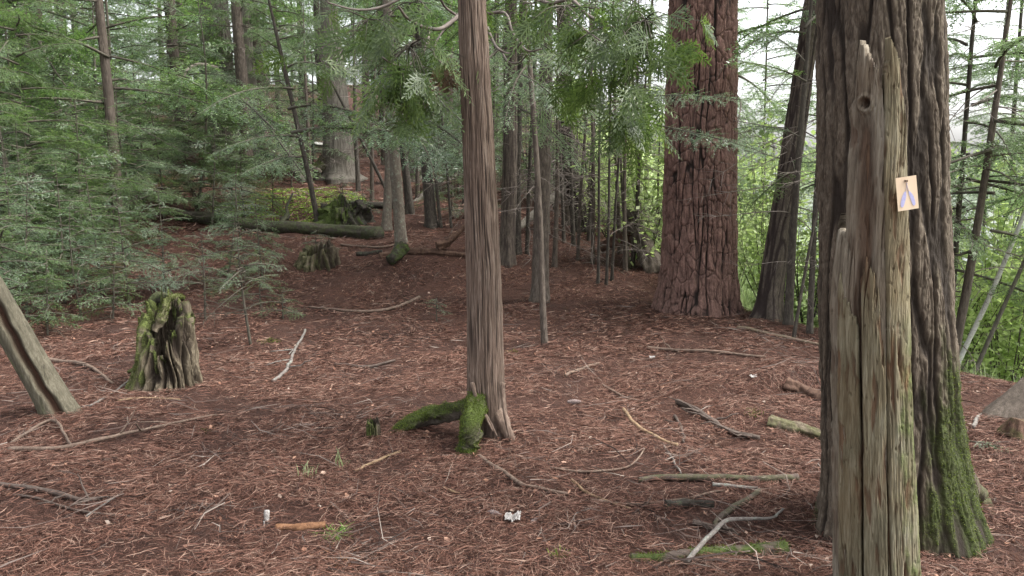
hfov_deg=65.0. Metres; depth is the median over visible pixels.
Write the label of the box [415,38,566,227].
sapling stem
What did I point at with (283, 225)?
fallen log
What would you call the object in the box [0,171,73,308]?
hemlock sapling
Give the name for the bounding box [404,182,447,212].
hemlock sapling
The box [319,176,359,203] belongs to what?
hemlock sapling
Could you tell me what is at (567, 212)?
hemlock tree
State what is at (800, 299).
sapling stem
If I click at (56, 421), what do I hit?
fallen branch
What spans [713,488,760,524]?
fallen branch
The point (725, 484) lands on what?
split stick
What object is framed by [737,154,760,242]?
shrub
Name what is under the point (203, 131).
young hemlock
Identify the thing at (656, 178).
shrub
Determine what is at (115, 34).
hemlock tree
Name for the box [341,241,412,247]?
fallen twig
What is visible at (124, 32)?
young hemlock
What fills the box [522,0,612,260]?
sapling stem
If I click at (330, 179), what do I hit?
old cedar
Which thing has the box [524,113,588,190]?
hemlock sapling
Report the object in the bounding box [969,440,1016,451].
fallen spray
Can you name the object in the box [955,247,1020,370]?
shrub
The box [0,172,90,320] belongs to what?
hemlock sapling
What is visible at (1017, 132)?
hemlock tree
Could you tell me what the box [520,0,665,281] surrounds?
sapling stem
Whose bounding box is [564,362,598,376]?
fallen twig
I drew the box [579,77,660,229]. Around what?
shrub
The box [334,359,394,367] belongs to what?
fallen branch
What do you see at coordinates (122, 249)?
hemlock sapling
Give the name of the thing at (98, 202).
hemlock sapling
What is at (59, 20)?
hemlock tree
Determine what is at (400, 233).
young fir
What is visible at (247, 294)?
hemlock sapling
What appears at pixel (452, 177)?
hemlock sapling
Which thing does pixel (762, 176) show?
shrub
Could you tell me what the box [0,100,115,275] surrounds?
hemlock sapling
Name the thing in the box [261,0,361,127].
hemlock tree
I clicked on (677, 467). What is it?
fallen twig
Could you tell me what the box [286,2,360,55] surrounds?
hemlock tree
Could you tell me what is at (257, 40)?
hemlock tree
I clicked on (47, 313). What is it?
hemlock sapling
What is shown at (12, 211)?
hemlock sapling
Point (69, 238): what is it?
hemlock sapling
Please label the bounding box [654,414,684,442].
fallen branch
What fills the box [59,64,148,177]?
hemlock sapling
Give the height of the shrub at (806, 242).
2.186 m
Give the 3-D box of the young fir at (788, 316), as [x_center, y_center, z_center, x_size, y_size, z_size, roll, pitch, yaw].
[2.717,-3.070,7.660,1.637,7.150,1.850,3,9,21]
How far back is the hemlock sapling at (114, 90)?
16.05 m
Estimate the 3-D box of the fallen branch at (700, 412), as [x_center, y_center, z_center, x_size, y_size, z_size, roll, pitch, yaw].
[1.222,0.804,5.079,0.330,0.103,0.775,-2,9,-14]
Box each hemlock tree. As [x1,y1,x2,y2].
[0,0,154,200]
[0,0,170,173]
[0,0,256,233]
[0,1,120,154]
[5,1,148,148]
[7,2,125,105]
[43,2,134,44]
[98,0,275,156]
[104,1,231,123]
[111,0,200,146]
[111,0,268,136]
[126,3,198,106]
[149,0,230,83]
[160,0,318,106]
[166,0,346,164]
[168,0,300,177]
[231,0,287,97]
[231,0,314,116]
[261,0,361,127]
[263,0,315,110]
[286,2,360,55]
[313,0,374,137]
[337,0,375,147]
[337,4,395,116]
[338,0,431,84]
[338,2,411,58]
[341,0,408,164]
[346,4,457,87]
[358,0,502,142]
[359,0,494,181]
[398,0,517,167]
[404,0,456,77]
[429,0,667,303]
[432,1,503,100]
[438,0,555,107]
[498,0,621,233]
[535,12,602,225]
[554,0,641,153]
[574,0,667,206]
[605,0,668,195]
[628,16,815,267]
[643,5,779,203]
[684,0,818,321]
[738,0,815,255]
[738,0,979,265]
[797,0,1018,258]
[799,114,818,263]
[945,0,1023,376]
[950,0,1023,238]
[953,0,1023,287]
[956,11,1023,287]
[961,72,1023,364]
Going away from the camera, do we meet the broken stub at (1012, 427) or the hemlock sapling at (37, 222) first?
the broken stub at (1012, 427)
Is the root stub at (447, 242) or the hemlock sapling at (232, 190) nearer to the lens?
the root stub at (447, 242)
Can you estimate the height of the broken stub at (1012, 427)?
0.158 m
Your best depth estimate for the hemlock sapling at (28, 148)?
13.20 m
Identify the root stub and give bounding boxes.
[386,241,409,265]
[435,224,464,249]
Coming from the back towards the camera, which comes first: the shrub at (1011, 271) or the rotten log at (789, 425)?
the shrub at (1011, 271)
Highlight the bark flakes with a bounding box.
[3,237,1023,575]
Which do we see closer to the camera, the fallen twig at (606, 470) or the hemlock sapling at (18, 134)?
the fallen twig at (606, 470)
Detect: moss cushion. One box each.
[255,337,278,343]
[547,547,570,560]
[744,407,763,420]
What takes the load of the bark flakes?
on the ground at (454, 264)
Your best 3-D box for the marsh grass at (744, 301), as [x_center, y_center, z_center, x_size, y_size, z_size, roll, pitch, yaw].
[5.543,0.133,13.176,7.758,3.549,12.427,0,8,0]
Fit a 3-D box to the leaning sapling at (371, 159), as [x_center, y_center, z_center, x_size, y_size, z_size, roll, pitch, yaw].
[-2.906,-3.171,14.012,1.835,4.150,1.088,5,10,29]
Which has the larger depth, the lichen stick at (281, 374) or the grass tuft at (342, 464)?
the lichen stick at (281, 374)
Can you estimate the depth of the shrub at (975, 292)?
8.29 m
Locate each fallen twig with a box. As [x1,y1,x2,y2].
[85,490,123,516]
[117,397,179,401]
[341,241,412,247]
[550,448,644,472]
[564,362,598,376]
[570,479,630,508]
[585,489,724,505]
[602,384,657,402]
[662,444,681,473]
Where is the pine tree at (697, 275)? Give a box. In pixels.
[648,0,745,317]
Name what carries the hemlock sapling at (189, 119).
on the ground at (454, 264)
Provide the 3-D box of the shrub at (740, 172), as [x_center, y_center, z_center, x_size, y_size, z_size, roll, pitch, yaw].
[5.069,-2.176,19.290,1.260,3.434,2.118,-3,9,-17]
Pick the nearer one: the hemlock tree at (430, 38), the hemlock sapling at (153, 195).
the hemlock sapling at (153, 195)
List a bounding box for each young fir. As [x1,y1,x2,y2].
[294,0,458,242]
[314,0,457,230]
[320,0,462,214]
[349,0,501,228]
[375,0,459,145]
[436,0,554,159]
[442,38,503,137]
[454,0,591,254]
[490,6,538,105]
[494,4,555,155]
[694,0,818,324]
[748,80,818,333]
[792,0,1023,315]
[811,0,1023,378]
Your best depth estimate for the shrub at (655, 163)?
15.18 m
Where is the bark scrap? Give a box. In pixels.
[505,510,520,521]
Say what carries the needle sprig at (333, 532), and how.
on the ground at (454, 264)
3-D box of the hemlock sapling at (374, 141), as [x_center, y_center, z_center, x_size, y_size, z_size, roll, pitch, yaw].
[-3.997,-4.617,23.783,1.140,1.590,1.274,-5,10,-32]
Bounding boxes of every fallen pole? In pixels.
[413,158,461,200]
[521,184,565,229]
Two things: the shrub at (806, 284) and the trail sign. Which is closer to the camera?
the trail sign
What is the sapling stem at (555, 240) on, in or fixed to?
on the ground at (454, 264)
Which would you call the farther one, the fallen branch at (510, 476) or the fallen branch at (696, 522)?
the fallen branch at (510, 476)
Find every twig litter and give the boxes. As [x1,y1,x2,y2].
[0,228,1023,575]
[6,124,561,242]
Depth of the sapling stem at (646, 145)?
14.10 m
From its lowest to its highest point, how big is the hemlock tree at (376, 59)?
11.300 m
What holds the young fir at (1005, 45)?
on the ground at (454, 264)
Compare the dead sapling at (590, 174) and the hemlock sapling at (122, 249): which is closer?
the hemlock sapling at (122, 249)
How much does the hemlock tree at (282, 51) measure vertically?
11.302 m
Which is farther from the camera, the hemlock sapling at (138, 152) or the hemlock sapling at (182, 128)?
the hemlock sapling at (182, 128)
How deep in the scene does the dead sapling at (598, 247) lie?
9.96 m
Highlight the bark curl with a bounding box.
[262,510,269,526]
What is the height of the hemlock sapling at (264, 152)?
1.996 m
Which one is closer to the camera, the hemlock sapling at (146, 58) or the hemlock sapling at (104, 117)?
the hemlock sapling at (104, 117)
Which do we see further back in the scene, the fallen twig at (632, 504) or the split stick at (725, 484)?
the split stick at (725, 484)
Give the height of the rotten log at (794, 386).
0.159 m
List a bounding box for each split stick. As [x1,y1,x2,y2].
[354,451,399,471]
[712,482,757,489]
[971,413,981,428]
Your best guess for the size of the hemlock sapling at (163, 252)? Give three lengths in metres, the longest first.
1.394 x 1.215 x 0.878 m
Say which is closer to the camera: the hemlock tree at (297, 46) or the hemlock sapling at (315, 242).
the hemlock sapling at (315, 242)
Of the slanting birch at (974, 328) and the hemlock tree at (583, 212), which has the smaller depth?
the slanting birch at (974, 328)
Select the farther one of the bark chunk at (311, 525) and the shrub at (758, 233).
the shrub at (758, 233)
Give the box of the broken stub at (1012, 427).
[997,417,1023,440]
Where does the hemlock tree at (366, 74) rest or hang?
on the ground at (454, 264)
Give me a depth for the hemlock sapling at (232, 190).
14.87 m
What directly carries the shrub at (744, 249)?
on the ground at (454, 264)
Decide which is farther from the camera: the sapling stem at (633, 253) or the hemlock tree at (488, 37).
the hemlock tree at (488, 37)
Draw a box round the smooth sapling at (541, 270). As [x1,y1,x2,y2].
[498,2,584,345]
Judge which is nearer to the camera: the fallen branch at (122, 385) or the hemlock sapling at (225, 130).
the fallen branch at (122, 385)
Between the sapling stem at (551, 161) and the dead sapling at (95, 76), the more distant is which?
the dead sapling at (95, 76)
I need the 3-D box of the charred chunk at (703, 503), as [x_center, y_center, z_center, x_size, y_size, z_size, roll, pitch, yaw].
[0.843,1.028,3.831,0.242,0.051,0.057,-1,9,-7]
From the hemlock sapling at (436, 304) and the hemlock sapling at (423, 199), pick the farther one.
the hemlock sapling at (423, 199)
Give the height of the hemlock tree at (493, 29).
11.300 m
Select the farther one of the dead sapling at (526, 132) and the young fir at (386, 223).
the dead sapling at (526, 132)
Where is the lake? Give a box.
[739,172,1023,299]
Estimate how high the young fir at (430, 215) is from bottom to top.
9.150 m
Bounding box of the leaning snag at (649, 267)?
[627,209,660,273]
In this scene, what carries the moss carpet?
on the ground at (454, 264)
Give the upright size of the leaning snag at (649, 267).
0.916 m
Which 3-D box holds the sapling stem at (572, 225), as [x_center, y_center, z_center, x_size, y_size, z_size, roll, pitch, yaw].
[0.753,-2.615,11.441,2.124,4.385,2.438,0,8,0]
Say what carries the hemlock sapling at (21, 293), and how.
on the ground at (454, 264)
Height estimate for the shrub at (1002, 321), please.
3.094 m
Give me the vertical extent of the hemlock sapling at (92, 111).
3.023 m
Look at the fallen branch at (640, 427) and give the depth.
4.86 m
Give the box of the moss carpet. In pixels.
[211,186,365,221]
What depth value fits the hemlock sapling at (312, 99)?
18.98 m
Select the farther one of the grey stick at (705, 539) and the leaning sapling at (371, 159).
the leaning sapling at (371, 159)
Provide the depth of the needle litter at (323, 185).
15.20 m
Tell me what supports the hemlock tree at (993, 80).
on the ground at (454, 264)
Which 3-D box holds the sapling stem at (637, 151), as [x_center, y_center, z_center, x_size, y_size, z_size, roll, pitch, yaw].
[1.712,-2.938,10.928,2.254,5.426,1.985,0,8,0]
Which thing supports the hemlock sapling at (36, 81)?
on the ground at (454, 264)
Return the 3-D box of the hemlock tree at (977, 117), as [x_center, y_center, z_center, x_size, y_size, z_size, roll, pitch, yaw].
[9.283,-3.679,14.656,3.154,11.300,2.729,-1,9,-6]
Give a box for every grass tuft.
[296,461,318,477]
[335,446,349,467]
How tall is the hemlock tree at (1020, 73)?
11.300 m
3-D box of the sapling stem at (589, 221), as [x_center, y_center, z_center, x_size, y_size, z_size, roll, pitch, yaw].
[1.242,-3.338,12.211,2.370,5.633,1.859,-2,9,-12]
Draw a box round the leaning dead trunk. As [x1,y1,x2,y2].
[0,275,82,417]
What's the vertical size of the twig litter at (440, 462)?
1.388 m
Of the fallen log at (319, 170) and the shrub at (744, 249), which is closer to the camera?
the shrub at (744, 249)
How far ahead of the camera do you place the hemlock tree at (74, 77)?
13.10 m
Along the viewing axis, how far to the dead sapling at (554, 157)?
14.73 m
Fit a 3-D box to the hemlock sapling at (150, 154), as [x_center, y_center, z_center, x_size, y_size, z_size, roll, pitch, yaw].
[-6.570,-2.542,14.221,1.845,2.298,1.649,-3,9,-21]
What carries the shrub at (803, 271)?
on the ground at (454, 264)
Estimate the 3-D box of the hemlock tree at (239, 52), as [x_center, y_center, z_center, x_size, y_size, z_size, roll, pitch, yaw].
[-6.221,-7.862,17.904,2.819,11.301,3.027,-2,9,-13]
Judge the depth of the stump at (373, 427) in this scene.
4.75 m
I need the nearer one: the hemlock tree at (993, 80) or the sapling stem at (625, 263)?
the sapling stem at (625, 263)
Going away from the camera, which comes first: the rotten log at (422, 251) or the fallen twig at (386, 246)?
the rotten log at (422, 251)
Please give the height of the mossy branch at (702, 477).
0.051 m
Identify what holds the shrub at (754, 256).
on the ground at (454, 264)
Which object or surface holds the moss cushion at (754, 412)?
on the ground at (454, 264)
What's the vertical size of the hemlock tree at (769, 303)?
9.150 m
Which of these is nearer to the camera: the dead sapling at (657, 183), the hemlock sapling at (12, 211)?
the hemlock sapling at (12, 211)
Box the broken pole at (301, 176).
[271,126,306,181]
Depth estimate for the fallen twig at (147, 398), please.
5.59 m
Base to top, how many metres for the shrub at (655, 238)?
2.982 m
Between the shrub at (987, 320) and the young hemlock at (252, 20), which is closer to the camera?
the shrub at (987, 320)
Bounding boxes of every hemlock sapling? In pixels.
[0,0,83,159]
[0,0,89,182]
[0,70,84,247]
[0,73,99,229]
[0,79,54,215]
[0,79,69,198]
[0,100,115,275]
[0,126,87,300]
[0,146,73,258]
[0,166,60,277]
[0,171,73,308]
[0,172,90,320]
[0,191,81,328]
[2,163,122,303]
[8,30,125,204]
[14,101,110,251]
[15,250,86,336]
[17,99,145,238]
[18,98,144,271]
[29,204,134,315]
[42,160,170,296]
[43,15,168,178]
[51,120,173,248]
[54,101,130,195]
[55,67,179,228]
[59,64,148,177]
[60,178,183,305]
[64,242,144,323]
[69,57,147,170]
[70,60,144,201]
[70,90,123,171]
[71,0,185,151]
[88,67,177,194]
[88,82,208,240]
[93,53,184,179]
[93,81,197,204]
[106,93,222,218]
[111,182,213,293]
[122,70,188,156]
[146,63,221,166]
[153,233,240,320]
[159,124,230,212]
[166,121,256,224]
[170,62,203,156]
[190,224,287,344]
[195,193,262,285]
[200,155,278,246]
[204,99,259,180]
[204,125,262,199]
[207,142,279,218]
[218,262,290,309]
[227,186,291,277]
[241,95,288,177]
[252,289,306,319]
[253,24,359,174]
[256,117,324,186]
[256,167,295,214]
[275,78,321,153]
[282,77,322,159]
[302,230,339,249]
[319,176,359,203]
[351,186,382,212]
[360,105,379,156]
[401,113,461,181]
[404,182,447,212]
[420,84,461,184]
[423,298,452,321]
[433,123,461,194]
[434,142,461,194]
[434,169,463,217]
[438,38,527,184]
[444,178,500,216]
[494,120,523,181]
[494,124,532,198]
[496,106,559,203]
[521,115,554,184]
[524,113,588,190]
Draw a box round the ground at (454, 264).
[0,84,1023,575]
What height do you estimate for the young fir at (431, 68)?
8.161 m
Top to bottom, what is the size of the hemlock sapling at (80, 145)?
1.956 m
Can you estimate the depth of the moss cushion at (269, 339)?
7.60 m
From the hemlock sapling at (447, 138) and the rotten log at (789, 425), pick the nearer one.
the rotten log at (789, 425)
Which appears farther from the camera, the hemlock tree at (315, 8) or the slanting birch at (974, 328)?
the hemlock tree at (315, 8)
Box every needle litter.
[0,217,818,368]
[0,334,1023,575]
[18,119,622,238]
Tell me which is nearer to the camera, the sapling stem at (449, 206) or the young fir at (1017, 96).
the young fir at (1017, 96)
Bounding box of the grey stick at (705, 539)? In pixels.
[685,508,783,563]
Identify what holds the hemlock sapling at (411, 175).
on the ground at (454, 264)
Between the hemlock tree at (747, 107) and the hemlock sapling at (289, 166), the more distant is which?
the hemlock sapling at (289, 166)
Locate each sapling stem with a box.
[251,5,355,184]
[304,2,384,201]
[307,0,380,191]
[359,4,459,197]
[407,2,461,227]
[409,20,528,217]
[412,46,526,203]
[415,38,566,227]
[425,52,461,227]
[438,0,553,235]
[454,8,597,235]
[489,0,604,267]
[493,4,622,245]
[494,9,603,235]
[496,7,634,267]
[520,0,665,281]
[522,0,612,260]
[522,4,632,243]
[523,4,646,240]
[551,0,665,271]
[552,0,667,267]
[570,0,665,254]
[585,2,662,219]
[598,0,668,274]
[770,178,817,337]
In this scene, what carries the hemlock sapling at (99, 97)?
on the ground at (454, 264)
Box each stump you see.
[124,286,203,394]
[294,239,340,272]
[312,194,375,225]
[366,416,380,438]
[981,377,1023,420]
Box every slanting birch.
[955,210,1023,363]
[974,259,1023,378]
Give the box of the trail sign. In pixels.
[896,175,918,210]
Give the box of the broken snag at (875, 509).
[829,36,920,575]
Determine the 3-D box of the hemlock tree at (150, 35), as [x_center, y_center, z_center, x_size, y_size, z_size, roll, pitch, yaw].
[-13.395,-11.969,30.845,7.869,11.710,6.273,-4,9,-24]
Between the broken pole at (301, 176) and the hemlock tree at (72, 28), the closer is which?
the broken pole at (301, 176)
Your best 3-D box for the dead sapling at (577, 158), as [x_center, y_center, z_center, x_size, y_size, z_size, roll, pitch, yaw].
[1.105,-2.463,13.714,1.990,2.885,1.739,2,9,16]
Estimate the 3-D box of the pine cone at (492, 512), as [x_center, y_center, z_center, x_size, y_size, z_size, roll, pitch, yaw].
[-0.080,1.050,3.742,0.076,0.029,0.030,5,10,28]
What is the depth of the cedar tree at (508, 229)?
10.52 m
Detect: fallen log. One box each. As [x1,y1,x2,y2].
[174,193,383,239]
[263,152,321,173]
[321,201,404,208]
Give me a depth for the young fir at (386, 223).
13.13 m
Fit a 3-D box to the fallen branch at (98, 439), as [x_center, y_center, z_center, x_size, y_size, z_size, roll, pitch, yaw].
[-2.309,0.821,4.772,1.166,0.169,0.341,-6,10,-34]
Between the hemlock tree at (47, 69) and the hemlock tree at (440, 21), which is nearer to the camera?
the hemlock tree at (47, 69)
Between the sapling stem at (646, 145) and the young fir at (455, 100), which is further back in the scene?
the young fir at (455, 100)
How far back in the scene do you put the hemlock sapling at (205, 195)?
12.63 m
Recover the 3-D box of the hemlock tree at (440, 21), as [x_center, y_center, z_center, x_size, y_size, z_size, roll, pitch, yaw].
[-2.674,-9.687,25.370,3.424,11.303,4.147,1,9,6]
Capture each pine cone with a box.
[487,509,501,515]
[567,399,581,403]
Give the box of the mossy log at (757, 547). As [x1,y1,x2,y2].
[629,537,790,563]
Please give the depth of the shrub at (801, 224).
17.57 m
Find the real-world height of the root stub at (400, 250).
0.322 m
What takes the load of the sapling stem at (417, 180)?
on the ground at (454, 264)
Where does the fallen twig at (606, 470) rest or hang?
on the ground at (454, 264)
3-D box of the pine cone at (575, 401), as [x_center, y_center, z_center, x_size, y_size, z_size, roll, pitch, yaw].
[0.435,0.788,5.560,0.104,0.040,0.042,-1,9,-6]
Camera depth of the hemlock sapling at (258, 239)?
10.35 m
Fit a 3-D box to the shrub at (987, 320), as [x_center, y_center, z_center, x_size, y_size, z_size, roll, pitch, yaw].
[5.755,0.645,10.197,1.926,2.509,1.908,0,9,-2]
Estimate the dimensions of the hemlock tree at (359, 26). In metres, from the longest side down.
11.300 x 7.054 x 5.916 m
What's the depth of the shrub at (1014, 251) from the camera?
11.13 m
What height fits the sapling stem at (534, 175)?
4.604 m
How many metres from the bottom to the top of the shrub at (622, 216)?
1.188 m
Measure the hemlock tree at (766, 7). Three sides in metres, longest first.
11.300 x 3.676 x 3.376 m
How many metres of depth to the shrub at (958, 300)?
8.91 m
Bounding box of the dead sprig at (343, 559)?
[312,550,354,567]
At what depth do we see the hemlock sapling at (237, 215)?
11.48 m
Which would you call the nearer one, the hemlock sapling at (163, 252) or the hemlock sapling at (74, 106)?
the hemlock sapling at (163, 252)
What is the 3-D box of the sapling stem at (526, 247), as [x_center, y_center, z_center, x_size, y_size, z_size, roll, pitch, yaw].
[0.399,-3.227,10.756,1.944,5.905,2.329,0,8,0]
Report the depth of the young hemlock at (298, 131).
9.30 m
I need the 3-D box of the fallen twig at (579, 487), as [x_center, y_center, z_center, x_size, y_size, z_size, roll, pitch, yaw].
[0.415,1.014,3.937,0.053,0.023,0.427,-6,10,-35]
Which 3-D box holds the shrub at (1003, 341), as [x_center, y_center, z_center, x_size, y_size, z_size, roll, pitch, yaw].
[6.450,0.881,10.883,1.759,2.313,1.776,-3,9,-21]
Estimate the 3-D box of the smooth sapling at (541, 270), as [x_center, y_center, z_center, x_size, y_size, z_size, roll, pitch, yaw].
[0.125,-1.562,6.486,1.095,4.650,1.957,0,8,0]
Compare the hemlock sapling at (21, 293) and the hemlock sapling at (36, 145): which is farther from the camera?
the hemlock sapling at (36, 145)
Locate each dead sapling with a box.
[92,2,98,175]
[496,100,597,208]
[521,76,583,192]
[521,89,554,174]
[521,109,603,218]
[522,109,601,215]
[550,3,627,283]
[553,79,613,225]
[561,0,656,284]
[563,93,663,211]
[572,0,775,280]
[584,105,664,269]
[589,85,665,253]
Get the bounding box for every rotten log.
[356,250,382,255]
[379,247,465,258]
[767,415,820,439]
[782,377,820,401]
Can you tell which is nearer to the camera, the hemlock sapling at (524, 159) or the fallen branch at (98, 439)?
the fallen branch at (98, 439)
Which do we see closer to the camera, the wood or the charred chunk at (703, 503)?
the charred chunk at (703, 503)
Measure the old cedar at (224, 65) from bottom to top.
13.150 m
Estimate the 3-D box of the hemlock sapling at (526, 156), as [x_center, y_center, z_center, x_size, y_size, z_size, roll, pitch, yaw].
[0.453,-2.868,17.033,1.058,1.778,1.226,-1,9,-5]
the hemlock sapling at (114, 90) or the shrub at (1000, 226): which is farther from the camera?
the hemlock sapling at (114, 90)
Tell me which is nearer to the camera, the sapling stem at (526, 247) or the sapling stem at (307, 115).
the sapling stem at (526, 247)
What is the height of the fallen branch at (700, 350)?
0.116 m
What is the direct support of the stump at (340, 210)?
on the ground at (454, 264)
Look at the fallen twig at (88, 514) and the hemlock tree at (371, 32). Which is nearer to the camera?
the fallen twig at (88, 514)
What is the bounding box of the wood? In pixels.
[657,136,1023,181]
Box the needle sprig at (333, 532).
[312,523,351,542]
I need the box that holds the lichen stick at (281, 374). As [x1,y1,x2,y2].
[266,329,310,380]
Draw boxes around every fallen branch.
[0,449,81,472]
[0,473,114,508]
[8,410,216,451]
[9,411,71,443]
[12,494,157,518]
[49,357,113,384]
[82,380,127,407]
[308,296,420,312]
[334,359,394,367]
[478,454,568,494]
[622,407,677,446]
[647,335,765,357]
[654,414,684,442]
[668,397,759,439]
[692,519,740,534]
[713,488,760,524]
[737,326,818,345]
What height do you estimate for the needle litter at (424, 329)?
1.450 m
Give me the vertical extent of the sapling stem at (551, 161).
5.434 m
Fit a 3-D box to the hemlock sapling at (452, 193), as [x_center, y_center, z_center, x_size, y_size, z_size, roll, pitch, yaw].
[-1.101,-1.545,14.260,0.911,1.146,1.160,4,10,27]
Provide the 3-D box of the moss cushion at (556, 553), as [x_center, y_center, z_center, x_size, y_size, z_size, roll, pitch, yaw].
[0.202,1.105,3.333,0.091,0.058,0.090,-7,11,-38]
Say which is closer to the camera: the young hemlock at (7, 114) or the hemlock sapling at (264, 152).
the young hemlock at (7, 114)
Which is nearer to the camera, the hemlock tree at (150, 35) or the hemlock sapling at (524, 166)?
the hemlock sapling at (524, 166)
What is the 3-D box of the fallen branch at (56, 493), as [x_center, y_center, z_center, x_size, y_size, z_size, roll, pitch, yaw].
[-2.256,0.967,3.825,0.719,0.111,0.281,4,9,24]
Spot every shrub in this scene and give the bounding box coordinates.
[555,68,603,185]
[572,80,664,264]
[574,157,656,237]
[578,126,607,203]
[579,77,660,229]
[587,138,663,209]
[596,176,662,228]
[600,159,662,243]
[601,162,663,254]
[603,193,653,230]
[623,169,761,277]
[645,111,664,234]
[737,91,815,304]
[737,143,818,328]
[737,144,776,260]
[737,148,751,211]
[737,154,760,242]
[737,206,818,313]
[738,197,806,273]
[738,219,765,301]
[738,231,760,274]
[768,186,811,282]
[794,247,959,325]
[795,241,818,326]
[796,213,818,272]
[798,235,818,278]
[814,233,1022,327]
[952,203,1022,329]
[953,196,1023,381]
[955,126,1023,374]
[955,228,1023,374]
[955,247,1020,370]
[955,257,1023,374]
[957,185,1023,377]
[957,228,1023,382]
[961,283,1023,381]
[969,267,1022,376]
[979,167,1023,380]
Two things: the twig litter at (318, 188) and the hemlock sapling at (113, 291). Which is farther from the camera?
the twig litter at (318, 188)
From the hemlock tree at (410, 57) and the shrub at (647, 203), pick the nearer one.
the shrub at (647, 203)
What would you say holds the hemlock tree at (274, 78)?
on the ground at (454, 264)
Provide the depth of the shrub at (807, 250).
20.10 m
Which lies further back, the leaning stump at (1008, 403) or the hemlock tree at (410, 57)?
the hemlock tree at (410, 57)
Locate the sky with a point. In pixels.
(758, 15)
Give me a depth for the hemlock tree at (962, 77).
14.38 m
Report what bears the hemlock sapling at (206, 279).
on the ground at (454, 264)
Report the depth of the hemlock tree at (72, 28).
33.06 m
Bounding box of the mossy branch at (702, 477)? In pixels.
[637,473,799,482]
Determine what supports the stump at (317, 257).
on the ground at (454, 264)
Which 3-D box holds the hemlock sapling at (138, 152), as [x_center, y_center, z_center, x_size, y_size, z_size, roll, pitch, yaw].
[-6.312,-2.204,12.755,1.869,2.537,1.754,8,12,43]
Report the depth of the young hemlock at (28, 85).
12.20 m
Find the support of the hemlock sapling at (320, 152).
on the ground at (454, 264)
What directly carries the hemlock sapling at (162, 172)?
on the ground at (454, 264)
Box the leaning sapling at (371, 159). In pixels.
[288,0,392,206]
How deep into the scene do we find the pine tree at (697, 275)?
8.51 m
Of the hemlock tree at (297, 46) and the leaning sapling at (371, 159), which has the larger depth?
the hemlock tree at (297, 46)
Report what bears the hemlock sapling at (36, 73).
on the ground at (454, 264)
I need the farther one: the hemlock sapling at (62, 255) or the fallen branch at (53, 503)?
the hemlock sapling at (62, 255)
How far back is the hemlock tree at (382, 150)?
22.10 m
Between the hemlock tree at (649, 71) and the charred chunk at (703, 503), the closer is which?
the charred chunk at (703, 503)
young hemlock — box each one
[0,0,102,189]
[0,0,164,284]
[31,0,194,154]
[51,1,172,134]
[119,0,273,210]
[181,0,321,140]
[198,0,436,221]
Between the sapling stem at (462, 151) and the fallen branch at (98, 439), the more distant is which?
the sapling stem at (462, 151)
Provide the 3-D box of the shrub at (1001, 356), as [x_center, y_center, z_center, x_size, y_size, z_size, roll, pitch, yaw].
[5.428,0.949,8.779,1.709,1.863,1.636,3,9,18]
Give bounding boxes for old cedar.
[128,0,296,165]
[217,0,318,183]
[275,0,368,184]
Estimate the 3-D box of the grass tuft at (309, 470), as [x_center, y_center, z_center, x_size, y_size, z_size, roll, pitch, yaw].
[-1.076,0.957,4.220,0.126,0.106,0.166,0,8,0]
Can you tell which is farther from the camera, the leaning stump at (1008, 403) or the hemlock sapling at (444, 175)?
the hemlock sapling at (444, 175)
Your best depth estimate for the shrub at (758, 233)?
16.37 m
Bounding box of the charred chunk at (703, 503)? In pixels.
[663,498,713,509]
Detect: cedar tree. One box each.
[250,0,718,457]
[423,0,624,267]
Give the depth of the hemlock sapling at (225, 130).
17.45 m
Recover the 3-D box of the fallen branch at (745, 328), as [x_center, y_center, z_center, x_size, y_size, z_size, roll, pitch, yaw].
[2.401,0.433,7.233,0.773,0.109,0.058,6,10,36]
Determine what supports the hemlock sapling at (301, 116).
on the ground at (454, 264)
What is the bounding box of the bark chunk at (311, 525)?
[275,521,325,530]
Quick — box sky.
[3,0,1023,171]
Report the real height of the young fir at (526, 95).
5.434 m
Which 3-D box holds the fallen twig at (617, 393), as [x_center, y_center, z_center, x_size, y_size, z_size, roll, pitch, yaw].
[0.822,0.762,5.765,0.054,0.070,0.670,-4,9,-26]
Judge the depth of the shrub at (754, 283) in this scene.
9.39 m
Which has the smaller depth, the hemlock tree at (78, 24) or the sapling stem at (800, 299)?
the sapling stem at (800, 299)
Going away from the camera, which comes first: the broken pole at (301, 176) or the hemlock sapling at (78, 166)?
the hemlock sapling at (78, 166)
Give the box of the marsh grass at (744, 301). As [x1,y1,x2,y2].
[597,198,1020,381]
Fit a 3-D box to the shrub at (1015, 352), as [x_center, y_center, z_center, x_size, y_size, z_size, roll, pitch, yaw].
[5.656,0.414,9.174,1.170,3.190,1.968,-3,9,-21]
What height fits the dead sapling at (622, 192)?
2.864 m
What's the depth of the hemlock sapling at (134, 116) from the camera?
16.80 m
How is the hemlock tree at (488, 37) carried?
on the ground at (454, 264)
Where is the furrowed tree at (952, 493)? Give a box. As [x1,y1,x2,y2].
[812,0,994,562]
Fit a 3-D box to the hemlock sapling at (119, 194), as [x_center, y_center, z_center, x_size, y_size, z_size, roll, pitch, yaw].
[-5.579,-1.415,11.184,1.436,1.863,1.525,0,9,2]

